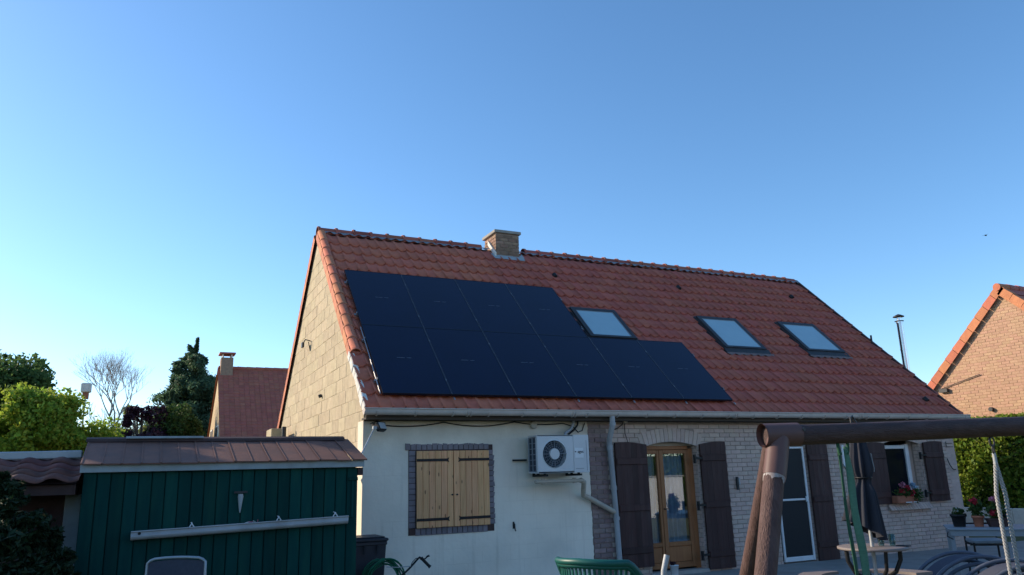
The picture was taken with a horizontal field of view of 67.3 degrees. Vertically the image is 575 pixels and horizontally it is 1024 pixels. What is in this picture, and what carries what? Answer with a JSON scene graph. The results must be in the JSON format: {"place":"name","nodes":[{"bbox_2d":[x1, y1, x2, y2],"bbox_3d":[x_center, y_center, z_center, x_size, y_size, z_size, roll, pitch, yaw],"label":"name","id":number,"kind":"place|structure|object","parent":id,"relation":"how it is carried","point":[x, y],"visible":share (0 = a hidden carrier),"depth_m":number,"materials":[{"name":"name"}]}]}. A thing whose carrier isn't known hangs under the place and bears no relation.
{"place":"outdoors","nodes":[
{"label":"outdoors","id":0,"kind":"place"},
{"bbox_2d":[74,436,366,574],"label":"shed","id":1,"kind":"structure","parent":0,"point":[129,486],"depth_m":8.52,"materials":[{"name":"green wood"}]},
{"bbox_2d":[126,436,203,438],"bbox_3d":[-4.103,1.776,9.104,0.840,0.026,0.060,5,-15,-25],"label":"plastic strip","id":2,"kind":"object","parent":1,"relation":"on","point":[149,437],"visible":1,"depth_m":9.05,"materials":[{"name":"grey plastic"}]},
{"bbox_2d":[130,511,348,540],"bbox_3d":[-2.934,2.612,8.457,2.260,0.198,0.124,5,-15,-25],"label":"spare gutter","id":3,"kind":"object","parent":1,"relation":"hanging from","point":[221,529],"visible":1,"depth_m":8.37,"materials":[{"name":"plastic"}]},
{"bbox_2d":[234,491,247,512],"bbox_3d":[-3.018,2.380,8.536,0.140,0.232,0.057,5,-15,-25],"label":"hanging tool","id":4,"kind":"object","parent":1,"relation":"hanging from","point":[240,498],"visible":1,"depth_m":8.52,"materials":[{"name":"metal"}]},
{"bbox_2d":[207,352,287,436],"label":"house","id":5,"kind":"structure","parent":0,"point":[246,401],"depth_m":32.66,"materials":[{"name":"red roof tile"},{"name":"brick"}]},
{"bbox_2d":[215,425,218,436],"bbox_3d":[-12.308,6.487,31.992,0.070,1.450,0.900,5,-15,-25],"label":"window","id":6,"kind":"structure","parent":5,"relation":"in","point":[217,427],"depth_m":31.82,"materials":[{"name":"white paint"}]},
{"bbox_2d":[266,427,285,436],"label":"concrete pier","id":7,"kind":"structure","parent":0,"point":[273,432],"depth_m":15.81,"materials":[{"name":"concrete"}]},
{"bbox_2d":[0,0,1023,428],"label":"sky","id":8,"kind":"structure","parent":0,"point":[170,170],"materials":[{"name":"blue"}]},
{"bbox_2d":[682,541,1023,574],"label":"patio","id":9,"kind":"structure","parent":0,"point":[914,560],"depth_m":13.23,"materials":[{"name":"grey concrete"}]},
{"bbox_2d":[356,534,388,574],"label":"wheelie bin","id":10,"kind":"object","parent":9,"relation":"on","point":[371,547],"visible":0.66,"depth_m":9.90,"materials":[{"name":"grey plastic"}]},
{"bbox_2d":[362,558,405,574],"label":"garden hose","id":11,"kind":"object","parent":9,"relation":"on","point":[381,561],"visible":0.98,"depth_m":9.65,"materials":[{"name":"green plastic"}]},
{"bbox_2d":[389,555,430,574],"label":"child bicycle","id":12,"kind":"object","parent":9,"relation":"on","point":[427,564],"visible":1,"depth_m":9.52,"materials":[{"name":"metal"}]},
{"bbox_2d":[555,557,642,574],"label":"garden chair","id":13,"kind":"object","parent":9,"relation":"on","point":[564,565],"visible":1,"depth_m":4.57,"materials":[{"name":"green plastic"}]},
{"bbox_2d":[670,561,678,574],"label":"bottle","id":14,"kind":"object","parent":9,"relation":"on","point":[674,568],"visible":1,"depth_m":11.95,"materials":[{"name":"white paint"}]},
{"bbox_2d":[798,543,932,574],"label":"picnic table","id":15,"kind":"object","parent":9,"relation":"on","point":[885,549],"visible":0.81,"depth_m":8.30,"materials":[{"name":"metal"}]},
{"bbox_2d":[842,442,887,574],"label":"parasol","id":16,"kind":"object","parent":15,"relation":"on","point":[871,518],"visible":0.73,"depth_m":8.32,"materials":[{"name":"fabric"}]},
{"bbox_2d":[877,539,883,545],"bbox_3d":[4.004,2.741,8.346,0.074,0.120,0.074,5,-15,-25],"label":"drinking glass","id":17,"kind":"object","parent":15,"relation":"on","point":[880,542],"visible":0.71,"depth_m":8.32,"materials":[{"name":"clear glass"}]},
{"bbox_2d":[887,534,895,545],"bbox_3d":[4.120,2.735,8.335,0.074,0.120,0.074,5,-15,-25],"label":"drinking glass","id":18,"kind":"object","parent":15,"relation":"on","point":[891,538],"visible":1,"depth_m":8.32,"materials":[{"name":"clear glass"}]},
{"bbox_2d":[918,550,1016,574],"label":"rocking lounger","id":19,"kind":"object","parent":9,"relation":"on","point":[946,563],"visible":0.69,"depth_m":9.49,"materials":[{"name":"grey fabric"}]},
{"bbox_2d":[943,524,1023,574],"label":"garden table","id":20,"kind":"object","parent":9,"relation":"on","point":[952,531],"visible":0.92,"depth_m":10.57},
{"bbox_2d":[949,507,966,526],"bbox_3d":[6.356,3.262,10.945,0.216,0.275,0.213,5,-15,-25],"label":"flowerpot","id":21,"kind":"object","parent":20,"relation":"on","point":[958,516],"visible":1,"depth_m":10.89,"materials":[{"name":"black plastic"}]},
{"bbox_2d":[966,496,985,526],"bbox_3d":[6.582,3.164,10.864,0.237,0.414,0.244,5,-15,-25],"label":"flowerpot","id":22,"kind":"object","parent":20,"relation":"on","point":[977,515],"visible":1,"depth_m":10.83,"materials":[{"name":"ceramic"}]},
{"bbox_2d":[984,496,1010,526],"bbox_3d":[6.807,3.132,10.767,0.370,0.416,0.322,5,-15,-25],"label":"flower trough","id":23,"kind":"object","parent":20,"relation":"on","point":[993,519],"visible":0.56,"depth_m":10.72,"materials":[{"name":"green plant"}]},
{"bbox_2d":[966,558,1023,574],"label":"rocking lounger","id":24,"kind":"object","parent":9,"relation":"on","point":[1000,569],"visible":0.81,"depth_m":8.82,"materials":[{"name":"grey fabric"}]},
{"bbox_2d":[928,283,1023,417],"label":"brick house","id":25,"kind":"structure","parent":0,"point":[980,372],"depth_m":21.02,"materials":[{"name":"brick"}]},
{"bbox_2d":[964,522,1009,573],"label":"bench","id":26,"kind":"object","parent":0,"point":[994,541],"visible":0.45,"depth_m":11.53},
{"bbox_2d":[964,507,1023,523],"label":"wall","id":27,"kind":"structure","parent":0,"point":[1017,514],"depth_m":18.61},
{"bbox_2d":[969,536,1023,545],"bbox_3d":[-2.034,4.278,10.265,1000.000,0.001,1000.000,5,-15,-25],"label":"ground","id":28,"kind":"structure","parent":0,"point":[1019,538],"depth_m":17.34,"materials":[{"name":"stone"}]},
{"bbox_2d":[0,353,8,407],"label":"sapling","id":29,"kind":"object","parent":28,"relation":"on","point":[5,355],"visible":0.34,"depth_m":33.73,"materials":[{"name":"green plant"}]},
{"bbox_2d":[0,349,57,411],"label":"tree","id":30,"kind":"object","parent":28,"relation":"on","point":[39,376],"visible":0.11,"depth_m":33.90,"materials":[{"name":"green plant"}]},
{"bbox_2d":[0,470,82,574],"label":"shrub","id":31,"kind":"object","parent":28,"relation":"on","point":[15,525],"visible":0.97,"depth_m":6.99,"materials":[{"name":"green plant"}]},
{"bbox_2d":[0,450,83,574],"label":"lean to","id":32,"kind":"object","parent":28,"relation":"on","point":[53,480],"visible":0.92,"depth_m":8.20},
{"bbox_2d":[0,380,92,458],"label":"bush","id":33,"kind":"object","parent":28,"relation":"on","point":[42,419],"visible":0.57,"depth_m":21.32,"materials":[{"name":"green plant"}]},
{"bbox_2d":[19,523,78,574],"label":"shrub","id":34,"kind":"object","parent":28,"relation":"on","point":[66,556],"visible":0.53,"depth_m":7.33,"materials":[{"name":"green plant"}]},
{"bbox_2d":[80,383,91,424],"bbox_3d":[-15.041,5.965,26.690,0.330,5.280,0.300,5,-15,-25],"label":"pole box","id":35,"kind":"object","parent":28,"relation":"on","point":[86,389],"visible":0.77,"depth_m":27.15,"materials":[{"name":"metal"}]},
{"bbox_2d":[61,416,127,458],"bbox_3d":[-12.613,5.727,22.668,2.688,3.885,2.603,-7,-15,19],"label":"bush","id":36,"kind":"object","parent":28,"relation":"on","point":[97,429],"visible":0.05,"depth_m":22.91,"materials":[{"name":"green plant"}]},
{"bbox_2d":[71,350,153,436],"bbox_3d":[-17.180,6.473,33.348,3.476,7.823,3.684,-8,-15,23],"label":"bare tree","id":37,"kind":"object","parent":28,"relation":"on","point":[109,368],"visible":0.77,"depth_m":33.10,"materials":[{"name":"brown plant"}]},
{"bbox_2d":[107,404,157,434],"bbox_3d":[-19.133,8.815,38.576,3.069,5.885,2.085,-1,-14,-4],"label":"tree","id":38,"kind":"object","parent":28,"relation":"on","point":[144,426],"visible":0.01,"depth_m":38.61,"materials":[{"name":"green plant"}]},
{"bbox_2d":[115,403,170,436],"bbox_3d":[-15.042,7.236,31.142,2.445,5.153,2.306,0,-14,-6],"label":"tree","id":39,"kind":"object","parent":28,"relation":"on","point":[147,413],"visible":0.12,"depth_m":31.59,"materials":[{"name":"purple plant"}]},
{"bbox_2d":[164,389,175,424],"bbox_3d":[-17.601,8.698,39.221,4.430,7.029,4.614,5,-15,-25],"label":"fir tree","id":40,"kind":"object","parent":28,"relation":"on","point":[169,401],"visible":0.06,"depth_m":39.91,"materials":[{"name":"green plant"}]},
{"bbox_2d":[131,337,216,436],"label":"fir tree","id":41,"kind":"object","parent":28,"relation":"on","point":[192,381],"visible":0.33,"depth_m":43.82,"materials":[{"name":"green plant"}]},
{"bbox_2d":[145,400,205,436],"bbox_3d":[-14.549,7.400,32.453,3.140,5.435,2.988,-4,-14,10],"label":"tree","id":42,"kind":"object","parent":28,"relation":"on","point":[180,420],"visible":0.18,"depth_m":32.49,"materials":[{"name":"green plant"}]},
{"bbox_2d":[145,556,206,574],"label":"folding chair","id":43,"kind":"object","parent":28,"relation":"on","point":[179,565],"visible":1,"depth_m":7.09,"materials":[{"name":"grey fabric"}]},
{"bbox_2d":[277,226,970,574],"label":"house","id":44,"kind":"structure","parent":28,"relation":"on","point":[447,485],"depth_m":13.56,"materials":[{"name":"brick"}]},
{"bbox_2d":[361,426,376,453],"bbox_3d":[-1.919,2.080,10.257,0.081,0.493,0.762,-3,-14,4],"label":"antenna pole","id":45,"kind":"object","parent":44,"relation":"attached to","point":[374,427],"visible":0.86,"depth_m":10.41,"materials":[{"name":"metal"}]},
{"bbox_2d":[372,421,386,431],"bbox_3d":[-1.874,1.936,10.748,0.278,0.173,0.204,-11,-17,33],"label":"floodlight","id":46,"kind":"object","parent":44,"relation":"attached to","point":[381,426],"visible":1,"depth_m":10.65,"materials":[{"name":"metal"}]},
{"bbox_2d":[344,275,735,404],"bbox_3d":[0.460,0.876,13.664,6.460,2.559,2.616,5,-15,-25],"label":"panel mounting","id":47,"kind":"object","parent":44,"relation":"attached to","point":[363,340],"visible":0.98,"depth_m":12.62,"materials":[{"name":"metal"}]},
{"bbox_2d":[344,269,422,326],"bbox_3d":[-2.244,0.186,13.288,1.046,1.268,1.319,5,-15,-25],"label":"solar panel","id":48,"kind":"object","parent":47,"relation":"attached to","point":[378,298],"visible":1,"depth_m":13.22,"materials":[{"name":"glass"}]},
{"bbox_2d":[361,324,451,395],"bbox_3d":[-1.658,1.095,11.857,1.046,1.268,1.320,5,-15,-25],"label":"solar panel","id":49,"kind":"object","parent":47,"relation":"attached to","point":[404,360],"visible":1,"depth_m":11.76,"materials":[{"name":"black glass"}]},
{"bbox_2d":[401,274,481,330],"bbox_3d":[-1.287,0.268,13.732,1.046,1.267,1.319,5,-15,-25],"label":"solar panel","id":50,"kind":"object","parent":47,"relation":"attached to","point":[440,303],"visible":1,"depth_m":13.67,"materials":[{"name":"black glass"}]},
{"bbox_2d":[424,328,516,396],"bbox_3d":[-0.701,1.177,12.301,1.046,1.267,1.318,5,-15,-25],"label":"solar panel","id":51,"kind":"object","parent":47,"relation":"attached to","point":[470,365],"visible":1,"depth_m":12.21,"materials":[{"name":"glass"}]},
{"bbox_2d":[455,279,535,333],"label":"solar panel","id":52,"kind":"object","parent":47,"relation":"attached to","point":[494,307],"visible":1,"depth_m":14.12,"materials":[{"name":"glass"}]},
{"bbox_2d":[483,331,576,397],"bbox_3d":[0.257,1.257,12.744,1.046,1.269,1.319,5,-15,-25],"label":"solar panel","id":53,"kind":"object","parent":47,"relation":"attached to","point":[528,365],"visible":1,"depth_m":12.66,"materials":[{"name":"black glass"}]},
{"bbox_2d":[506,284,587,336],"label":"solar panel","id":54,"kind":"object","parent":47,"relation":"attached to","point":[545,310],"visible":1,"depth_m":14.56,"materials":[{"name":"glass"}]},
{"bbox_2d":[537,334,631,398],"bbox_3d":[1.214,1.340,13.188,1.046,1.268,1.318,5,-15,-25],"label":"solar panel","id":55,"kind":"object","parent":47,"relation":"attached to","point":[585,368],"visible":1,"depth_m":13.11,"materials":[{"name":"black glass"}]},
{"bbox_2d":[589,337,683,399],"bbox_3d":[2.171,1.420,13.631,1.046,1.268,1.319,5,-15,-25],"label":"solar panel","id":56,"kind":"object","parent":47,"relation":"attached to","point":[638,372],"visible":1,"depth_m":13.55,"materials":[{"name":"glass"}]},
{"bbox_2d":[637,340,732,400],"bbox_3d":[3.128,1.501,14.075,1.046,1.268,1.319,5,-15,-25],"label":"solar panel","id":57,"kind":"object","parent":47,"relation":"attached to","point":[685,372],"visible":1,"depth_m":13.99,"materials":[{"name":"black glass"}]},
{"bbox_2d":[512,421,615,513],"bbox_3d":[0.894,2.763,11.819,1.768,1.489,0.463,5,-15,-25],"label":"air conditioner","id":58,"kind":"object","parent":44,"relation":"attached to","point":[565,453],"visible":0.99,"depth_m":11.62,"materials":[{"name":"white paint"}]},
{"bbox_2d":[567,307,637,339],"bbox_3d":[1.745,0.734,14.911,1.100,0.810,0.841,5,-15,-25],"label":"roof window","id":59,"kind":"structure","parent":44,"relation":"in","point":[598,323],"depth_m":14.84,"materials":[{"name":"glass"}]},
{"bbox_2d":[647,442,710,574],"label":"oak door","id":60,"kind":"structure","parent":44,"relation":"in","point":[674,543],"depth_m":12.95,"materials":[{"name":"brown wood"}]},
{"bbox_2d":[693,315,774,356],"bbox_3d":[4.626,1.022,16.132,1.230,0.991,1.064,5,-15,-25],"label":"roof window","id":61,"kind":"structure","parent":44,"relation":"in","point":[729,333],"depth_m":16.01,"materials":[{"name":"glass"}]},
{"bbox_2d":[781,447,815,562],"bbox_3d":[5.075,3.871,13.807,0.720,1.980,0.070,5,-15,-25],"label":"screen door","id":62,"kind":"structure","parent":44,"relation":"in","point":[796,523],"depth_m":13.79,"materials":[{"name":"white paint"}]},
{"bbox_2d":[774,321,852,358],"bbox_3d":[6.689,1.178,17.125,1.260,0.964,1.036,5,-15,-25],"label":"roof window","id":63,"kind":"structure","parent":44,"relation":"in","point":[809,338],"depth_m":17.01,"materials":[{"name":"glass"}]},
{"bbox_2d":[893,314,909,370],"bbox_3d":[8.915,2.801,17.196,0.366,4.500,0.249,-2,-14,0],"label":"flue pipe","id":64,"kind":"object","parent":44,"relation":"attached to","point":[902,342],"visible":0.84,"depth_m":17.54,"materials":[{"name":"metal"}]},
{"bbox_2d":[884,441,918,503],"bbox_3d":[7.617,3.724,15.457,1.110,1.250,0.290,5,-15,-25],"label":"window","id":65,"kind":"structure","parent":44,"relation":"in","point":[899,458],"depth_m":15.46,"materials":[{"name":"black glass"}]},
{"bbox_2d":[892,481,924,503],"bbox_3d":[7.657,3.968,14.882,0.681,0.424,0.341,5,-15,-25],"label":"flower box","id":66,"kind":"object","parent":44,"relation":"attached to","point":[906,493],"visible":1,"depth_m":14.81,"materials":[{"name":"ceramic"}]},
{"bbox_2d":[661,554,669,574],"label":"pale stick","id":67,"kind":"object","parent":28,"relation":"on","point":[664,564],"visible":1,"depth_m":5.29,"materials":[{"name":"metal"}]},
{"bbox_2d":[739,415,1023,574],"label":"garden swing","id":68,"kind":"object","parent":28,"relation":"on","point":[776,441],"visible":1,"depth_m":5.57,"materials":[{"name":"metal"}]},
{"bbox_2d":[836,443,869,574],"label":"swing straps","id":69,"kind":"object","parent":68,"relation":"hanging from","point":[861,544],"visible":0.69,"depth_m":5.50,"materials":[{"name":"fabric"}]},
{"bbox_2d":[988,437,1021,574],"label":"swing rope","id":70,"kind":"object","parent":68,"relation":"hanging from","point":[997,473],"visible":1,"depth_m":5.76,"materials":[{"name":"fabric"}]},
{"bbox_2d":[953,412,1023,507],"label":"hedge","id":71,"kind":"object","parent":28,"relation":"on","point":[974,460],"visible":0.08,"depth_m":19.79,"materials":[{"name":"green plant"}]}
]}

